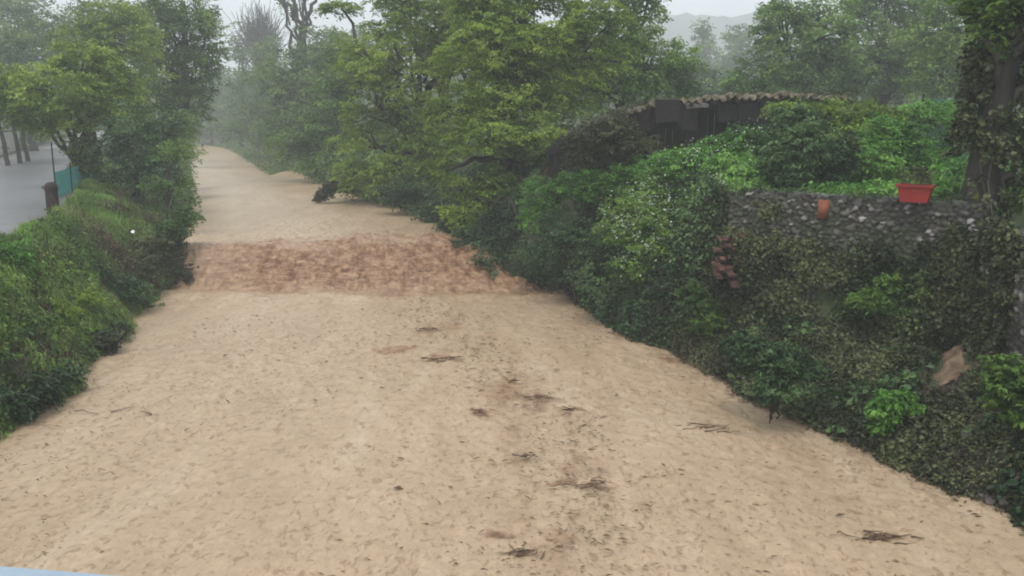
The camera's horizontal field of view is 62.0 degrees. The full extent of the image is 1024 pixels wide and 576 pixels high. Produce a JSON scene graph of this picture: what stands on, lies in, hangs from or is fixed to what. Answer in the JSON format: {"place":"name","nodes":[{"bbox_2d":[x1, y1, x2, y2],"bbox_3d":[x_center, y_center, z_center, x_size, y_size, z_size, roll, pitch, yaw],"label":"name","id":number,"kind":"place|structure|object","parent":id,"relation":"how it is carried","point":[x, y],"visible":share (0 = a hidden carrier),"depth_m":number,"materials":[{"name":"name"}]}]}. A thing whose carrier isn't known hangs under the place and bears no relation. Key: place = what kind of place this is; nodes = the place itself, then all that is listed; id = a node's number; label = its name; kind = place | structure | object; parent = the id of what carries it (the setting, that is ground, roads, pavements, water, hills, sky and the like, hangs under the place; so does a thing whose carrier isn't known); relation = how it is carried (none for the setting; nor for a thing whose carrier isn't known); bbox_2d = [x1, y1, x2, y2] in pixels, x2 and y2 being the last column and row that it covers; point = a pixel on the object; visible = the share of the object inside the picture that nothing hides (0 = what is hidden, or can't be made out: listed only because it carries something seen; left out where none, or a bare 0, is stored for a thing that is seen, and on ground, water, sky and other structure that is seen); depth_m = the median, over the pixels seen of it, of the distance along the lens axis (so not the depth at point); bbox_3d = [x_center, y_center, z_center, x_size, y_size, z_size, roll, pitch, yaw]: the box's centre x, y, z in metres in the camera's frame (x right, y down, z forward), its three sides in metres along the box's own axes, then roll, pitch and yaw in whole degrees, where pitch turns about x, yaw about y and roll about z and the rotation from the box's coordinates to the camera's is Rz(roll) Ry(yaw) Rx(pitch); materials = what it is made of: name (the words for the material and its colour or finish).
{"place":"outdoors","nodes":[
{"label":"outdoors","id":0,"kind":"place"},
{"bbox_2d":[0,130,100,206],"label":"road verge","id":1,"kind":"structure","parent":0,"point":[14,155],"depth_m":58.73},
{"bbox_2d":[44,182,59,213],"bbox_3d":[-11.887,-2.259,22.045,0.334,0.960,0.323,0,11,0],"label":"bollard","id":2,"kind":"object","parent":1,"relation":"on","point":[50,189],"visible":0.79,"depth_m":21.90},
{"bbox_2d":[0,130,110,234],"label":"road","id":3,"kind":"structure","parent":0,"point":[22,195],"depth_m":31.76,"materials":[{"name":"grey asphalt"}]},
{"bbox_2d":[0,0,922,79],"label":"sky","id":4,"kind":"structure","parent":0,"point":[729,8],"materials":[{"name":"white"}]},
{"bbox_2d":[0,142,1023,575],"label":"river water","id":5,"kind":"structure","parent":0,"point":[306,488],"depth_m":12.05,"materials":[{"name":"beige liquid"}]},
{"bbox_2d":[0,291,1009,575],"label":"floating litter","id":6,"kind":"object","parent":5,"relation":"on","point":[522,441],"visible":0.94,"depth_m":11.97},
{"bbox_2d":[551,477,610,488],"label":"floating branch","id":7,"kind":"object","parent":5,"relation":"on","point":[588,483],"visible":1,"depth_m":10.77,"materials":[{"name":"brown wood"}]},
{"bbox_2d":[837,530,923,543],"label":"floating branch","id":8,"kind":"object","parent":5,"relation":"on","point":[876,536],"visible":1,"depth_m":9.40,"materials":[{"name":"brown wood"}]},
{"bbox_2d":[0,103,1023,513],"bbox_3d":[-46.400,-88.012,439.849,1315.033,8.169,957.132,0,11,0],"label":"ground","id":9,"kind":"structure","parent":0,"point":[828,297],"depth_m":17.47,"materials":[{"name":"green plant"}]},
{"bbox_2d":[0,130,19,154],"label":"roadside wall","id":10,"kind":"structure","parent":9,"relation":"on","point":[9,138],"depth_m":58.82,"materials":[{"name":"concrete"}]},
{"bbox_2d":[0,70,27,165],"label":"street sapling","id":11,"kind":"object","parent":9,"relation":"on","point":[5,152],"visible":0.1,"depth_m":43.34,"materials":[{"name":"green plant"}]},
{"bbox_2d":[0,68,48,162],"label":"street sapling","id":12,"kind":"object","parent":9,"relation":"on","point":[18,150],"visible":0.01,"depth_m":45.35,"materials":[{"name":"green plant"}]},
{"bbox_2d":[0,238,49,280],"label":"bank weed","id":13,"kind":"object","parent":9,"relation":"on","point":[26,259],"visible":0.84,"depth_m":15.80,"materials":[{"name":"green plant"}]},
{"bbox_2d":[0,0,58,118],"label":"street tree","id":14,"kind":"object","parent":9,"relation":"on","point":[11,6],"visible":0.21,"depth_m":71.23,"materials":[{"name":"green plant"}]},
{"bbox_2d":[1,307,58,340],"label":"bank weed","id":15,"kind":"object","parent":9,"relation":"on","point":[42,321],"visible":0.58,"depth_m":14.42,"materials":[{"name":"green plant"}]},
{"bbox_2d":[0,128,72,154],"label":"field weeds","id":16,"kind":"object","parent":9,"relation":"on","point":[44,140],"visible":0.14,"depth_m":78.55,"materials":[{"name":"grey plant"}]},
{"bbox_2d":[0,360,88,423],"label":"bank weed","id":17,"kind":"object","parent":9,"relation":"on","point":[36,390],"visible":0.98,"depth_m":13.37,"materials":[{"name":"green plant"}]},
{"bbox_2d":[0,9,90,150],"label":"street tree","id":18,"kind":"object","parent":9,"relation":"on","point":[18,46],"visible":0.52,"depth_m":59.14,"materials":[{"name":"green plant"}]},
{"bbox_2d":[0,566,114,575],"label":"bridge railing","id":19,"kind":"object","parent":9,"relation":"on","point":[10,571],"depth_m":1.07,"materials":[{"name":"blue paint"}]},
{"bbox_2d":[50,142,101,196],"bbox_3d":[-15.446,-4.354,30.588,0.102,2.018,9.094,-3,12,-17],"label":"netting fence","id":20,"kind":"object","parent":9,"relation":"on","point":[72,177],"visible":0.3,"depth_m":28.03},
{"bbox_2d":[0,38,152,179],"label":"roadside tree","id":21,"kind":"object","parent":9,"relation":"on","point":[58,111],"visible":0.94,"depth_m":29.37,"materials":[{"name":"green plant"}]},
{"bbox_2d":[49,284,111,321],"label":"bank weed","id":22,"kind":"object","parent":9,"relation":"on","point":[62,307],"visible":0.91,"depth_m":16.84,"materials":[{"name":"green plant"}]},
{"bbox_2d":[0,195,176,438],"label":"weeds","id":23,"kind":"object","parent":9,"relation":"on","point":[43,350],"visible":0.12,"depth_m":14.68,"materials":[{"name":"green plant"}]},
{"bbox_2d":[0,205,185,361],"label":"dead weeds","id":24,"kind":"object","parent":9,"relation":"on","point":[119,248],"visible":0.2,"depth_m":21.34,"materials":[{"name":"plant"}]},
{"bbox_2d":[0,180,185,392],"bbox_3d":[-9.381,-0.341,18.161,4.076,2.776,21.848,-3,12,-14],"label":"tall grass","id":25,"kind":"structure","parent":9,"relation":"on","point":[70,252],"depth_m":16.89,"materials":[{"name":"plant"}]},
{"bbox_2d":[23,0,164,140],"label":"street tree","id":26,"kind":"object","parent":9,"relation":"on","point":[68,17],"visible":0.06,"depth_m":73.74,"materials":[{"name":"green plant"}]},
{"bbox_2d":[0,181,189,430],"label":"bank weeds","id":27,"kind":"object","parent":9,"relation":"on","point":[62,226],"visible":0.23,"depth_m":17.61,"materials":[{"name":"green plant"}]},
{"bbox_2d":[0,177,190,439],"bbox_3d":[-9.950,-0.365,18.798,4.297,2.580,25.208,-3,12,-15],"label":"bank grass","id":28,"kind":"structure","parent":9,"relation":"on","point":[96,197],"depth_m":18.44,"materials":[{"name":"green plant"}]},
{"bbox_2d":[9,188,185,328],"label":"dry grass","id":29,"kind":"structure","parent":9,"relation":"on","point":[115,205],"depth_m":22.83,"materials":[{"name":"plant"}]},
{"bbox_2d":[40,0,181,168],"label":"tree","id":30,"kind":"object","parent":9,"relation":"on","point":[107,27],"visible":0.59,"depth_m":39.09,"materials":[{"name":"green plant"}]},
{"bbox_2d":[88,320,134,356],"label":"bank weed","id":31,"kind":"object","parent":9,"relation":"on","point":[103,339],"visible":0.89,"depth_m":16.73,"materials":[{"name":"green plant"}]},
{"bbox_2d":[41,143,202,212],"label":"bank weeds","id":32,"kind":"object","parent":9,"relation":"on","point":[108,167],"visible":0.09,"depth_m":33.01,"materials":[{"name":"green plant"}]},
{"bbox_2d":[92,261,164,307],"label":"bank scrub","id":33,"kind":"object","parent":9,"relation":"on","point":[129,285],"visible":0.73,"depth_m":19.87,"materials":[{"name":"green plant"}]},
{"bbox_2d":[81,97,189,207],"bbox_3d":[-12.752,-4.575,28.936,3.476,3.936,5.283,-4,12,-18],"label":"bank shrub","id":34,"kind":"object","parent":9,"relation":"on","point":[124,134],"visible":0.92,"depth_m":28.29,"materials":[{"name":"green plant"}]},
{"bbox_2d":[122,230,198,286],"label":"bank scrub","id":35,"kind":"object","parent":9,"relation":"on","point":[143,266],"visible":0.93,"depth_m":22.81,"materials":[{"name":"green plant"}]},
{"bbox_2d":[136,137,198,221],"bbox_3d":[-10.273,-2.906,25.438,1.618,3.126,1.218,-11,16,-42],"label":"bank sapling","id":36,"kind":"object","parent":9,"relation":"on","point":[159,185],"visible":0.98,"depth_m":25.35,"materials":[{"name":"green plant"}]},
{"bbox_2d":[105,0,234,182],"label":"tree","id":37,"kind":"object","parent":9,"relation":"on","point":[173,20],"visible":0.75,"depth_m":44.04,"materials":[{"name":"green plant"}]},
{"bbox_2d":[158,186,193,211],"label":"waterside bush","id":38,"kind":"object","parent":9,"relation":"on","point":[174,196],"visible":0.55,"depth_m":27.47,"materials":[{"name":"green plant"}]},
{"bbox_2d":[146,106,207,189],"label":"bank bush","id":39,"kind":"object","parent":9,"relation":"on","point":[180,138],"visible":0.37,"depth_m":36.45,"materials":[{"name":"green plant"}]},
{"bbox_2d":[151,203,206,254],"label":"waterside bush","id":40,"kind":"object","parent":9,"relation":"on","point":[178,222],"visible":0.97,"depth_m":23.14,"materials":[{"name":"green plant"}]},
{"bbox_2d":[188,53,239,145],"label":"tree","id":41,"kind":"object","parent":9,"relation":"on","point":[218,108],"visible":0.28,"depth_m":128.42,"materials":[{"name":"green plant"}]},
{"bbox_2d":[217,15,259,146],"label":"tree","id":42,"kind":"object","parent":9,"relation":"on","point":[237,50],"visible":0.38,"depth_m":107.81,"materials":[{"name":"green plant"}]},
{"bbox_2d":[210,33,295,145],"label":"tree","id":43,"kind":"object","parent":9,"relation":"on","point":[249,109],"visible":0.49,"depth_m":84.84,"materials":[{"name":"green plant"}]},
{"bbox_2d":[222,0,293,125],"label":"leafless tree","id":44,"kind":"object","parent":9,"relation":"on","point":[256,31],"visible":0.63,"depth_m":100.10,"materials":[{"name":"grey plant"}]},
{"bbox_2d":[273,0,318,108],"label":"tall sparse tree","id":45,"kind":"object","parent":9,"relation":"on","point":[294,13],"visible":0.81,"depth_m":66.96,"materials":[{"name":"grey plant"}]},
{"bbox_2d":[245,24,356,158],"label":"tree","id":46,"kind":"object","parent":9,"relation":"on","point":[290,81],"visible":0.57,"depth_m":59.70,"materials":[{"name":"green plant"}]},
{"bbox_2d":[263,32,374,183],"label":"tree","id":47,"kind":"object","parent":9,"relation":"on","point":[323,129],"visible":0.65,"depth_m":45.48,"materials":[{"name":"green plant"}]},
{"bbox_2d":[293,23,414,110],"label":"background tree","id":48,"kind":"object","parent":9,"relation":"on","point":[358,28],"visible":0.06,"depth_m":90.88,"materials":[{"name":"green plant"}]},
{"bbox_2d":[324,156,394,204],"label":"understory shrub","id":49,"kind":"object","parent":9,"relation":"on","point":[358,191],"visible":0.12,"depth_m":36.01,"materials":[{"name":"green plant"}]},
{"bbox_2d":[312,170,354,202],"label":"trailing branch","id":50,"kind":"object","parent":49,"relation":"attached to","point":[329,189],"visible":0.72,"depth_m":35.27,"materials":[{"name":"plant"}]},
{"bbox_2d":[211,123,551,218],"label":"bank ivy","id":51,"kind":"object","parent":9,"relation":"on","point":[246,151],"visible":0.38,"depth_m":44.79,"materials":[{"name":"green plant"}]},
{"bbox_2d":[310,0,502,204],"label":"robinia tree","id":52,"kind":"object","parent":9,"relation":"on","point":[379,76],"visible":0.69,"depth_m":32.95,"materials":[{"name":"green plant"}]},
{"bbox_2d":[369,169,484,223],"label":"understory shrub","id":53,"kind":"object","parent":9,"relation":"on","point":[412,192],"visible":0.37,"depth_m":30.35,"materials":[{"name":"green plant"}]},
{"bbox_2d":[30,59,953,143],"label":"woods","id":54,"kind":"object","parent":9,"relation":"on","point":[371,105],"visible":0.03,"depth_m":143.94,"materials":[{"name":"green plant"}]},
{"bbox_2d":[431,196,556,289],"bbox_3d":[-0.586,-1.409,24.827,2.646,2.537,5.833,-11,16,-43],"label":"understory shrub","id":55,"kind":"object","parent":9,"relation":"on","point":[503,222],"visible":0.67,"depth_m":24.31,"materials":[{"name":"green plant"}]},
{"bbox_2d":[413,0,640,230],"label":"robinia tree","id":56,"kind":"object","parent":9,"relation":"on","point":[523,79],"visible":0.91,"depth_m":25.89,"materials":[{"name":"green plant"}]},
{"bbox_2d":[509,202,620,306],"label":"bank bush","id":57,"kind":"object","parent":9,"relation":"on","point":[568,235],"visible":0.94,"depth_m":20.55,"materials":[{"name":"green plant"}]},
{"bbox_2d":[432,158,729,349],"bbox_3d":[1.210,-1.812,23.570,3.635,3.630,15.584,-6,13,-25],"label":"bush","id":58,"kind":"object","parent":9,"relation":"on","point":[616,308],"visible":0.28,"depth_m":18.15,"materials":[{"name":"green plant"}]},
{"bbox_2d":[515,159,660,293],"bbox_3d":[2.004,-1.304,21.674,4.008,4.001,1.811,5,13,25],"label":"garden bush","id":59,"kind":"object","parent":9,"relation":"on","point":[589,182],"visible":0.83,"depth_m":21.39,"materials":[{"name":"green plant"}]},
{"bbox_2d":[526,57,690,123],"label":"background tree","id":60,"kind":"object","parent":9,"relation":"on","point":[660,96],"visible":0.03,"depth_m":57.95,"materials":[{"name":"green plant"}]},
{"bbox_2d":[556,109,668,203],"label":"garden bush","id":61,"kind":"object","parent":9,"relation":"on","point":[634,146],"visible":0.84,"depth_m":21.20,"materials":[{"name":"green plant"}]},
{"bbox_2d":[562,0,707,117],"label":"garden tree","id":62,"kind":"object","parent":9,"relation":"on","point":[667,71],"visible":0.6,"depth_m":31.44,"materials":[{"name":"green plant"}]},
{"bbox_2d":[591,164,733,285],"bbox_3d":[3.101,-1.292,18.214,2.357,2.622,3.226,-10,15,-40],"label":"flowering bush","id":63,"kind":"object","parent":9,"relation":"on","point":[639,238],"visible":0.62,"depth_m":18.22,"materials":[{"name":"green plant"}]},
{"bbox_2d":[354,110,1023,166],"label":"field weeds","id":64,"kind":"object","parent":9,"relation":"on","point":[812,136],"depth_m":49.45,"materials":[{"name":"green plant"}]},
{"bbox_2d":[545,88,858,179],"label":"old shed","id":65,"kind":"structure","parent":9,"relation":"on","point":[683,119],"depth_m":21.51,"materials":[{"name":"tile"}]},
{"bbox_2d":[683,17,721,75],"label":"tree","id":66,"kind":"object","parent":9,"relation":"on","point":[707,46],"visible":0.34,"depth_m":143.89,"materials":[{"name":"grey plant"}]},
{"bbox_2d":[631,117,776,191],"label":"flowering bush","id":67,"kind":"object","parent":9,"relation":"on","point":[737,147],"visible":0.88,"depth_m":19.06,"materials":[{"name":"green plant"}]},
{"bbox_2d":[675,278,734,341],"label":"waterside plant","id":68,"kind":"object","parent":9,"relation":"on","point":[704,319],"visible":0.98,"depth_m":15.86,"materials":[{"name":"green plant"}]},
{"bbox_2d":[665,63,806,97],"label":"garden tree","id":69,"kind":"object","parent":9,"relation":"on","point":[709,82],"visible":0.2,"depth_m":59.45,"materials":[{"name":"green plant"}]},
{"bbox_2d":[450,165,1023,522],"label":"ivy","id":70,"kind":"object","parent":9,"relation":"on","point":[964,452],"visible":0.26,"depth_m":14.76,"materials":[{"name":"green plant"}]},
{"bbox_2d":[703,23,774,80],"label":"tree","id":71,"kind":"object","parent":9,"relation":"on","point":[736,41],"visible":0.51,"depth_m":134.49,"materials":[{"name":"green plant"}]},
{"bbox_2d":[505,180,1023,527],"bbox_3d":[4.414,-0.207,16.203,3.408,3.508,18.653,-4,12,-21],"label":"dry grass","id":72,"kind":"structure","parent":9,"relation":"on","point":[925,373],"depth_m":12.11,"materials":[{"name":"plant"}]},
{"bbox_2d":[713,328,827,422],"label":"waterside bush","id":73,"kind":"object","parent":9,"relation":"on","point":[774,368],"visible":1,"depth_m":12.49,"materials":[{"name":"green plant"}]},
{"bbox_2d":[540,152,1023,209],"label":"garden plants","id":74,"kind":"object","parent":9,"relation":"on","point":[943,179],"visible":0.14,"depth_m":16.44,"materials":[{"name":"green plant"}]},
{"bbox_2d":[717,0,883,109],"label":"garden tree","id":75,"kind":"object","parent":9,"relation":"on","point":[833,74],"visible":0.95,"depth_m":38.03,"materials":[{"name":"green plant"}]},
{"bbox_2d":[751,95,864,190],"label":"evergreen bush","id":76,"kind":"object","parent":9,"relation":"on","point":[791,157],"visible":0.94,"depth_m":16.81,"materials":[{"name":"green plant"}]},
{"bbox_2d":[610,159,1023,214],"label":"garden grass","id":77,"kind":"structure","parent":9,"relation":"on","point":[1016,207],"depth_m":16.12,"materials":[{"name":"green plant"}]},
{"bbox_2d":[659,185,998,495],"bbox_3d":[6.319,0.729,11.825,3.691,3.407,12.670,-4,12,-17],"label":"bank ivy","id":78,"kind":"object","parent":9,"relation":"on","point":[923,354],"visible":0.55,"depth_m":13.62,"materials":[{"name":"green plant"}]},
{"bbox_2d":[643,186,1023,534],"bbox_3d":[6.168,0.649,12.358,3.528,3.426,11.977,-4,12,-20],"label":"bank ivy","id":79,"kind":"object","parent":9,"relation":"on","point":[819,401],"visible":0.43,"depth_m":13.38,"materials":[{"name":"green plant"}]},
{"bbox_2d":[758,96,908,161],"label":"garden bush","id":80,"kind":"object","parent":9,"relation":"on","point":[858,113],"visible":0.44,"depth_m":19.72,"materials":[{"name":"green plant"}]},
{"bbox_2d":[644,180,1023,501],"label":"bank creeper","id":81,"kind":"object","parent":9,"relation":"on","point":[991,473],"visible":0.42,"depth_m":11.12,"materials":[{"name":"green plant"}]},
{"bbox_2d":[727,189,989,342],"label":"stone wall","id":82,"kind":"structure","parent":9,"relation":"on","point":[891,221],"depth_m":14.52,"materials":[{"name":"stone"}]},
{"bbox_2d":[711,233,746,287],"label":"brick pier","id":83,"kind":"structure","parent":82,"relation":"attached to","point":[719,268],"depth_m":15.65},
{"bbox_2d":[817,199,829,218],"bbox_3d":[5.353,-1.358,14.684,0.200,0.320,0.080,12,10,34],"label":"terracotta tile","id":84,"kind":"object","parent":82,"relation":"on","point":[823,207],"visible":1,"depth_m":14.66,"materials":[{"name":"orange ceramic"}]},
{"bbox_2d":[718,234,973,344],"bbox_3d":[5.677,0.015,14.717,4.452,2.117,0.487,8,14,35],"label":"wall creeper","id":85,"kind":"object","parent":82,"relation":"attached to","point":[884,255],"depth_m":14.16,"materials":[{"name":"green plant"}]},
{"bbox_2d":[720,183,972,206],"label":"wall top weeds","id":86,"kind":"object","parent":82,"relation":"on","point":[855,194],"depth_m":14.75,"materials":[{"name":"green plant"}]},
{"bbox_2d":[714,194,982,353],"bbox_3d":[5.679,-0.225,14.671,4.564,2.662,0.529,8,14,36],"label":"wall creeper","id":87,"kind":"object","parent":82,"relation":"attached to","point":[822,273],"depth_m":14.84,"materials":[{"name":"green plant"}]},
{"bbox_2d":[895,165,940,202],"bbox_3d":[6.475,-1.676,13.657,0.681,0.602,0.401,8,14,35],"label":"planter","id":88,"kind":"object","parent":82,"relation":"on","point":[920,192],"visible":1,"depth_m":13.62,"materials":[{"name":"red plastic"}]},
{"bbox_2d":[720,301,1023,526],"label":"bank creeper","id":89,"kind":"object","parent":9,"relation":"on","point":[911,378],"visible":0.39,"depth_m":12.55,"materials":[{"name":"green plant"}]},
{"bbox_2d":[844,268,909,320],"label":"waterside plant","id":90,"kind":"object","parent":9,"relation":"on","point":[877,298],"visible":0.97,"depth_m":14.04,"materials":[{"name":"green plant"}]},
{"bbox_2d":[824,0,962,110],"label":"garden tree","id":91,"kind":"object","parent":9,"relation":"on","point":[889,57],"visible":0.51,"depth_m":43.53,"materials":[{"name":"green plant"}]},
{"bbox_2d":[846,110,942,185],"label":"garden bush","id":92,"kind":"object","parent":9,"relation":"on","point":[903,140],"visible":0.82,"depth_m":17.90,"materials":[{"name":"green plant"}]},
{"bbox_2d":[863,387,928,436],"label":"waterside plant","id":93,"kind":"object","parent":9,"relation":"on","point":[885,411],"visible":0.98,"depth_m":11.57,"materials":[{"name":"green plant"}]},
{"bbox_2d":[785,20,1022,110],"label":"background tree","id":94,"kind":"object","parent":9,"relation":"on","point":[904,89],"visible":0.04,"depth_m":72.38,"materials":[{"name":"green plant"}]},
{"bbox_2d":[893,94,977,182],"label":"garden bush","id":95,"kind":"object","parent":9,"relation":"on","point":[935,113],"visible":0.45,"depth_m":20.06,"materials":[{"name":"green plant"}]},
{"bbox_2d":[917,94,976,166],"bbox_3d":[10.791,-3.701,21.208,1.349,2.200,0.049,0,11,0],"label":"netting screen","id":96,"kind":"object","parent":9,"relation":"on","point":[937,135],"visible":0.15,"depth_m":21.16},
{"bbox_2d":[934,344,970,385],"bbox_3d":[6.882,0.100,13.057,0.533,2.572,2.360,7,13,29],"label":"clay slip","id":97,"kind":"object","parent":9,"relation":"on","point":[953,358],"visible":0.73,"depth_m":13.14,"materials":[{"name":"brown soil"}]},
{"bbox_2d":[890,0,1023,150],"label":"garden tree","id":98,"kind":"object","parent":9,"relation":"on","point":[929,51],"visible":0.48,"depth_m":35.55,"materials":[{"name":"green plant"}]},
{"bbox_2d":[932,0,1023,306],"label":"ivy covered tree","id":99,"kind":"object","parent":9,"relation":"on","point":[990,66],"visible":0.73,"depth_m":13.25,"materials":[{"name":"green plant"}]},
{"bbox_2d":[976,353,1023,429],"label":"waterside plant","id":100,"kind":"object","parent":9,"relation":"on","point":[1003,394],"visible":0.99,"depth_m":10.13,"materials":[{"name":"green plant"}]},
{"bbox_2d":[976,219,1023,362],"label":"stone wall","id":101,"kind":"structure","parent":9,"relation":"on","point":[1014,343],"depth_m":11.66,"materials":[{"name":"stone"}]},
{"bbox_2d":[954,214,1023,389],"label":"wall creeper","id":102,"kind":"object","parent":101,"relation":"attached to","point":[987,321],"depth_m":12.15,"materials":[{"name":"green plant"}]},
{"bbox_2d":[163,7,963,104],"bbox_3d":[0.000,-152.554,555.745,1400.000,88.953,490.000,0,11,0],"label":"hill","id":103,"kind":"structure","parent":0,"point":[678,26],"depth_m":510.65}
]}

